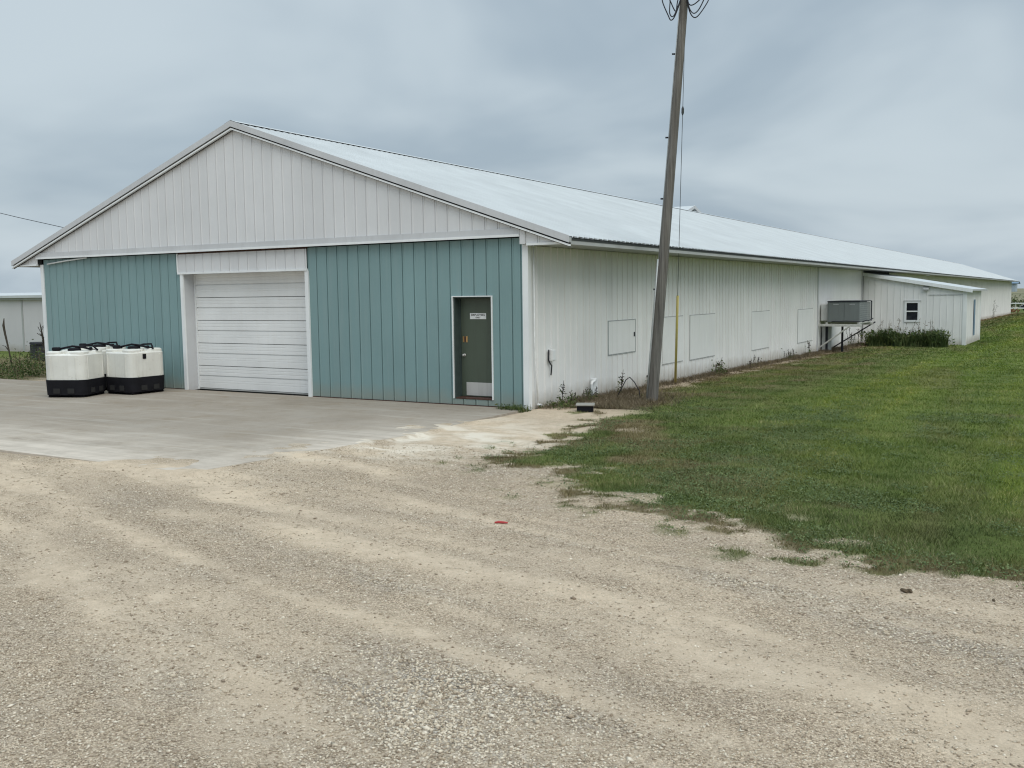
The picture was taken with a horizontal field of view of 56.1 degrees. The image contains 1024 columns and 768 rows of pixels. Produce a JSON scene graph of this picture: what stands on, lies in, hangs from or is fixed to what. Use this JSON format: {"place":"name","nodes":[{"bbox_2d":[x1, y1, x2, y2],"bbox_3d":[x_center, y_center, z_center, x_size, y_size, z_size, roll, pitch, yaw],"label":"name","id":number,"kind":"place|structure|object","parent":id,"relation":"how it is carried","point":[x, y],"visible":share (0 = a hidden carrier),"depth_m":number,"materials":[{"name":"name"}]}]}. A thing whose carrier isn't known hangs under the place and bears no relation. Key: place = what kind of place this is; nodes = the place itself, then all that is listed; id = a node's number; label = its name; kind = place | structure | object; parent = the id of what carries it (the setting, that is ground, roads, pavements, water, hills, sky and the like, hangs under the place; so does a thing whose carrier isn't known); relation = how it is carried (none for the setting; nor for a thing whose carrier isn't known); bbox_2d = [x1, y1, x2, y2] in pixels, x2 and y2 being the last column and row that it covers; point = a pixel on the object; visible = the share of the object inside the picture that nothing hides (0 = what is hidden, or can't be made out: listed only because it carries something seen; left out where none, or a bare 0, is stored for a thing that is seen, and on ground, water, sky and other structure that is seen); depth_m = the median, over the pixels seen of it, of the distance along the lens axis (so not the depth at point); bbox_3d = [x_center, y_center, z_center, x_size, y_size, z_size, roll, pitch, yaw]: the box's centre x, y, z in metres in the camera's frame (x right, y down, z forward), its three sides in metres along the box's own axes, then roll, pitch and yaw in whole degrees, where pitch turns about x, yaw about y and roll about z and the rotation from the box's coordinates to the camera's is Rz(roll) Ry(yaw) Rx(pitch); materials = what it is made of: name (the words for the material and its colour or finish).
{"place":"outdoors","nodes":[
{"label":"outdoors","id":0,"kind":"place"},
{"bbox_2d":[1,213,62,227],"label":"overhead cable","id":1,"kind":"object","parent":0,"point":[31,220],"visible":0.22,"depth_m":43.30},
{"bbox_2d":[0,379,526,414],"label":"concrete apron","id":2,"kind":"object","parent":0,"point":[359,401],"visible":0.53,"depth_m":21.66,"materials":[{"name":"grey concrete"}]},
{"bbox_2d":[0,288,1023,767],"bbox_3d":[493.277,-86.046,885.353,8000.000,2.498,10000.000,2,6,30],"label":"ground","id":3,"kind":"structure","parent":0,"point":[520,430],"depth_m":6.60,"materials":[{"name":"beige gravel"}]},
{"bbox_2d":[2,319,12,368],"bbox_3d":[-17.608,-1.412,33.478,0.496,1.758,0.090,2,6,30],"label":"dead stalk","id":4,"kind":"object","parent":3,"relation":"on","point":[5,335],"visible":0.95,"depth_m":33.45,"materials":[{"name":"brown plant"}]},
{"bbox_2d":[0,365,39,379],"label":"weed","id":5,"kind":"object","parent":3,"relation":"on","point":[9,375],"visible":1,"depth_m":28.93,"materials":[{"name":"green plant"}]},
{"bbox_2d":[0,292,43,351],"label":"metal shed","id":6,"kind":"structure","parent":3,"relation":"on","point":[21,314],"depth_m":46.05,"materials":[{"name":"white metal"}]},
{"bbox_2d":[0,351,44,373],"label":"weed","id":7,"kind":"object","parent":3,"relation":"on","point":[3,364],"visible":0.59,"depth_m":31.11,"materials":[{"name":"green plant"}]},
{"bbox_2d":[0,339,45,367],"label":"weed","id":8,"kind":"object","parent":3,"relation":"on","point":[30,354],"visible":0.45,"depth_m":33.98,"materials":[{"name":"green plant"}]},
{"bbox_2d":[5,354,45,376],"bbox_3d":[-15.034,-0.567,29.941,2.016,0.753,1.897,2,6,30],"label":"weed","id":9,"kind":"object","parent":3,"relation":"on","point":[31,371],"visible":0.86,"depth_m":29.90,"materials":[{"name":"green plant"}]},
{"bbox_2d":[21,350,45,369],"bbox_3d":[-15.073,-0.859,31.895,1.918,1.000,2.537,-6,7,-42],"label":"weed","id":10,"kind":"object","parent":3,"relation":"on","point":[39,361],"visible":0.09,"depth_m":31.79,"materials":[{"name":"green plant"}]},
{"bbox_2d":[29,342,44,359],"bbox_3d":[-19.224,-1.349,39.684,1.080,0.750,1.780,-4,6,-34],"label":"storage bin","id":11,"kind":"object","parent":3,"relation":"on","point":[37,345],"visible":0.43,"depth_m":38.88,"materials":[{"name":"black plastic"}]},
{"bbox_2d":[37,322,44,360],"bbox_3d":[-13.971,-0.997,28.639,0.592,1.684,0.235,3,7,37],"label":"dead stalk","id":12,"kind":"object","parent":3,"relation":"on","point":[43,342],"visible":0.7,"depth_m":28.59,"materials":[{"name":"brown plant"}]},
{"bbox_2d":[0,382,507,469],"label":"concrete apron","id":13,"kind":"object","parent":3,"relation":"on","point":[210,431],"visible":0.79,"depth_m":17.48,"materials":[{"name":"grey concrete"}]},
{"bbox_2d":[46,345,104,396],"bbox_3d":[-10.587,-0.332,23.287,1.076,1.225,1.076,0,5,7],"label":"plastic tank","id":14,"kind":"object","parent":13,"relation":"on","point":[76,371],"visible":1,"depth_m":22.82,"materials":[{"name":"white plastic"}]},
{"bbox_2d":[79,342,125,389],"bbox_3d":[-10.697,-0.488,24.968,1.076,1.225,1.076,2,6,30],"label":"plastic tank","id":15,"kind":"object","parent":13,"relation":"on","point":[103,347],"visible":0.24,"depth_m":24.78,"materials":[{"name":"white plastic"}]},
{"bbox_2d":[105,343,163,394],"bbox_3d":[-9.369,-0.400,23.855,1.096,1.225,1.096,2,6,30],"label":"plastic tank","id":16,"kind":"object","parent":13,"relation":"on","point":[134,369],"visible":1,"depth_m":23.47,"materials":[{"name":"white plastic"}]},
{"bbox_2d":[0,444,1023,767],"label":"gravel stones","id":17,"kind":"object","parent":3,"relation":"on","point":[422,718],"visible":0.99,"depth_m":5.46,"materials":[{"name":"gravel"}]},
{"bbox_2d":[11,120,1018,409],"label":"barn","id":18,"kind":"structure","parent":3,"relation":"on","point":[237,256],"depth_m":23.13,"materials":[{"name":"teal metal"}]},
{"bbox_2d":[180,268,312,396],"bbox_3d":[-6.386,-1.254,23.520,4.280,3.036,0.545,2,6,30],"label":"overhead door","id":19,"kind":"structure","parent":18,"relation":"in","point":[248,332],"depth_m":23.74,"materials":[{"name":"paint"}]},
{"bbox_2d":[451,296,493,399],"bbox_3d":[-0.758,-0.763,20.107,0.990,2.163,0.284,2,6,30],"label":"walk door","id":20,"kind":"structure","parent":18,"relation":"in","point":[472,316],"depth_m":20.22,"materials":[{"name":"green paint"}]},
{"bbox_2d":[533,245,541,405],"bbox_3d":[0.513,-1.156,19.501,0.060,3.279,0.222,4,7,40],"label":"conduit pipe","id":21,"kind":"object","parent":18,"relation":"attached to","point":[537,404],"visible":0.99,"depth_m":19.40,"materials":[{"name":"white plastic"}]},
{"bbox_2d":[548,349,555,374],"bbox_3d":[0.831,-0.449,20.069,0.100,0.542,0.194,2,6,30],"label":"electrical box","id":22,"kind":"object","parent":18,"relation":"attached to","point":[551,354],"visible":1,"depth_m":20.02,"materials":[{"name":"white plastic"}]},
{"bbox_2d":[590,378,597,395],"bbox_3d":[1.838,0.108,21.754,0.142,0.450,0.577,1,6,15],"label":"vent pipe","id":23,"kind":"object","parent":18,"relation":"attached to","point":[593,383],"visible":0.87,"depth_m":21.79,"materials":[{"name":"white plastic"}]},
{"bbox_2d":[818,321,874,351],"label":"wall bracket","id":24,"kind":"object","parent":18,"relation":"attached to","point":[826,334],"depth_m":41.26,"materials":[{"name":"white metal"}]},
{"bbox_2d":[821,300,872,321],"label":"air conditioner","id":25,"kind":"object","parent":24,"relation":"on","point":[847,311],"visible":1,"depth_m":40.50,"materials":[{"name":"white metal"}]},
{"bbox_2d":[495,403,539,412],"bbox_3d":[0.088,0.478,19.343,1.098,0.206,0.483,2,6,30],"label":"weed","id":26,"kind":"object","parent":3,"relation":"on","point":[515,407],"visible":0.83,"depth_m":19.31,"materials":[{"name":"green plant"}]},
{"bbox_2d":[528,395,583,409],"bbox_3d":[1.017,0.409,19.758,0.987,0.261,1.757,2,6,30],"label":"weed","id":27,"kind":"object","parent":3,"relation":"on","point":[562,402],"visible":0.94,"depth_m":19.85,"materials":[{"name":"green plant"}]},
{"bbox_2d":[557,381,565,403],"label":"weed","id":28,"kind":"object","parent":3,"relation":"on","point":[560,399],"visible":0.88,"depth_m":20.10,"materials":[{"name":"green plant"}]},
{"bbox_2d":[566,390,582,402],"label":"weed","id":29,"kind":"object","parent":3,"relation":"on","point":[574,396],"visible":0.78,"depth_m":20.69,"materials":[{"name":"green plant"}]},
{"bbox_2d":[576,403,594,411],"bbox_3d":[1.462,0.483,19.146,0.370,0.180,0.370,0,5,6],"label":"ground box","id":30,"kind":"object","parent":3,"relation":"on","point":[585,407],"visible":0.91,"depth_m":18.99,"materials":[{"name":"black plastic"}]},
{"bbox_2d":[581,387,598,401],"bbox_3d":[1.774,0.221,21.376,0.444,0.323,1.485,2,6,30],"label":"weed","id":31,"kind":"object","parent":3,"relation":"on","point":[587,394],"visible":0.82,"depth_m":21.24,"materials":[{"name":"green plant"}]},
{"bbox_2d":[617,373,624,390],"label":"weed","id":32,"kind":"object","parent":3,"relation":"on","point":[622,381],"visible":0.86,"depth_m":22.76,"materials":[{"name":"green plant"}]},
{"bbox_2d":[617,377,640,397],"bbox_3d":[2.692,0.106,21.908,0.620,0.522,0.270,2,6,30],"label":"bent stake","id":33,"kind":"object","parent":3,"relation":"on","point":[635,384],"visible":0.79,"depth_m":21.96,"materials":[{"name":"grey metal"}]},
{"bbox_2d":[556,205,742,261],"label":"barn wing","id":34,"kind":"structure","parent":3,"relation":"on","point":[693,208],"depth_m":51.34,"materials":[{"name":"white metal"}]},
{"bbox_2d":[646,0,687,400],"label":"utility pole","id":35,"kind":"object","parent":3,"relation":"on","point":[653,377],"visible":0.9,"depth_m":20.76,"materials":[{"name":"brown wood"}]},
{"bbox_2d":[662,0,680,20],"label":"cable coil","id":36,"kind":"object","parent":35,"relation":"hanging from","point":[677,7],"visible":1,"depth_m":20.30,"materials":[{"name":"black rubber"}]},
{"bbox_2d":[674,51,684,382],"bbox_3d":[4.045,-4.100,23.128,0.064,8.786,4.540,0,5,7],"label":"guy wire","id":37,"kind":"object","parent":35,"relation":"attached to","point":[677,311],"visible":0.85,"depth_m":24.46,"materials":[{"name":"grey metal"}]},
{"bbox_2d":[687,0,708,17],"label":"cable coil","id":38,"kind":"object","parent":35,"relation":"hanging from","point":[688,4],"visible":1,"depth_m":20.30,"materials":[{"name":"black rubber"}]},
{"bbox_2d":[538,343,864,412],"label":"dry grass","id":39,"kind":"structure","parent":3,"relation":"on","point":[609,395],"depth_m":22.25,"materials":[{"name":"brown plant"}]},
{"bbox_2d":[711,360,728,373],"bbox_3d":[6.088,-0.509,28.686,0.590,0.531,1.884,2,6,30],"label":"weed","id":40,"kind":"object","parent":3,"relation":"on","point":[720,368],"visible":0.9,"depth_m":28.85,"materials":[{"name":"green plant"}]},
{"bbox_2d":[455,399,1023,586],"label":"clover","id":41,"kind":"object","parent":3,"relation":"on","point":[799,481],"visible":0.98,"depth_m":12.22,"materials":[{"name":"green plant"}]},
{"bbox_2d":[781,348,800,359],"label":"weed","id":42,"kind":"object","parent":3,"relation":"on","point":[793,353],"visible":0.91,"depth_m":36.03,"materials":[{"name":"green plant"}]},
{"bbox_2d":[843,327,855,345],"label":"weed","id":43,"kind":"object","parent":3,"relation":"on","point":[851,339],"visible":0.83,"depth_m":45.57,"materials":[{"name":"green plant"}]},
{"bbox_2d":[853,325,862,344],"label":"weed","id":44,"kind":"object","parent":3,"relation":"on","point":[859,336],"visible":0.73,"depth_m":47.44,"materials":[{"name":"green plant"}]},
{"bbox_2d":[860,321,889,345],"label":"daylily","id":45,"kind":"object","parent":3,"relation":"on","point":[871,340],"visible":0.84,"depth_m":46.37,"materials":[{"name":"green plant"}]},
{"bbox_2d":[870,318,905,345],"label":"daylily","id":46,"kind":"object","parent":3,"relation":"on","point":[887,339],"visible":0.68,"depth_m":46.14,"materials":[{"name":"green plant"}]},
{"bbox_2d":[882,320,918,346],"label":"daylily","id":47,"kind":"object","parent":3,"relation":"on","point":[895,341],"visible":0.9,"depth_m":45.67,"materials":[{"name":"green plant"}]},
{"bbox_2d":[900,588,912,592],"bbox_3d":[2.832,1.481,6.894,0.072,0.025,0.070,-1,5,-2],"label":"dirt clod","id":48,"kind":"object","parent":3,"relation":"on","point":[904,590],"visible":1,"depth_m":6.88,"materials":[{"name":"soil"}]},
{"bbox_2d":[897,321,922,346],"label":"daylily","id":49,"kind":"object","parent":3,"relation":"on","point":[913,341],"visible":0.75,"depth_m":45.40,"materials":[{"name":"green plant"}]},
{"bbox_2d":[908,322,938,346],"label":"daylily","id":50,"kind":"object","parent":3,"relation":"on","point":[923,343],"visible":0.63,"depth_m":45.31,"materials":[{"name":"green plant"}]},
{"bbox_2d":[862,273,987,344],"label":"lean to shed","id":51,"kind":"object","parent":3,"relation":"on","point":[949,307],"visible":0.73,"depth_m":47.85,"materials":[{"name":"white metal"}]},
{"bbox_2d":[904,300,920,321],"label":"window","id":52,"kind":"structure","parent":51,"relation":"in","point":[911,308],"depth_m":47.79,"materials":[{"name":"white glass"}]},
{"bbox_2d":[973,299,975,334],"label":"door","id":53,"kind":"structure","parent":51,"relation":"in","point":[975,299],"depth_m":49.98,"materials":[{"name":"blue metal"}]},
{"bbox_2d":[920,322,954,347],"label":"daylily","id":54,"kind":"object","parent":3,"relation":"on","point":[936,340],"visible":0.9,"depth_m":44.84,"materials":[{"name":"green plant"}]},
{"bbox_2d":[1011,281,1019,291],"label":"machine shed","id":55,"kind":"structure","parent":3,"relation":"on","point":[1014,287],"depth_m":1076.43,"materials":[{"name":"white metal"}]},
{"bbox_2d":[1011,294,1023,307],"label":"bush","id":56,"kind":"object","parent":3,"relation":"on","point":[1014,301],"visible":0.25,"depth_m":196.78,"materials":[{"name":"green plant"}]},
{"bbox_2d":[0,0,1023,292],"label":"sky","id":57,"kind":"structure","parent":0,"point":[896,125],"materials":[{"name":"grey"}]},
{"bbox_2d":[438,312,1023,586],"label":"lawn grass","id":58,"kind":"structure","parent":0,"point":[1012,321],"depth_m":13.98,"materials":[{"name":"green plant"}]}
]}

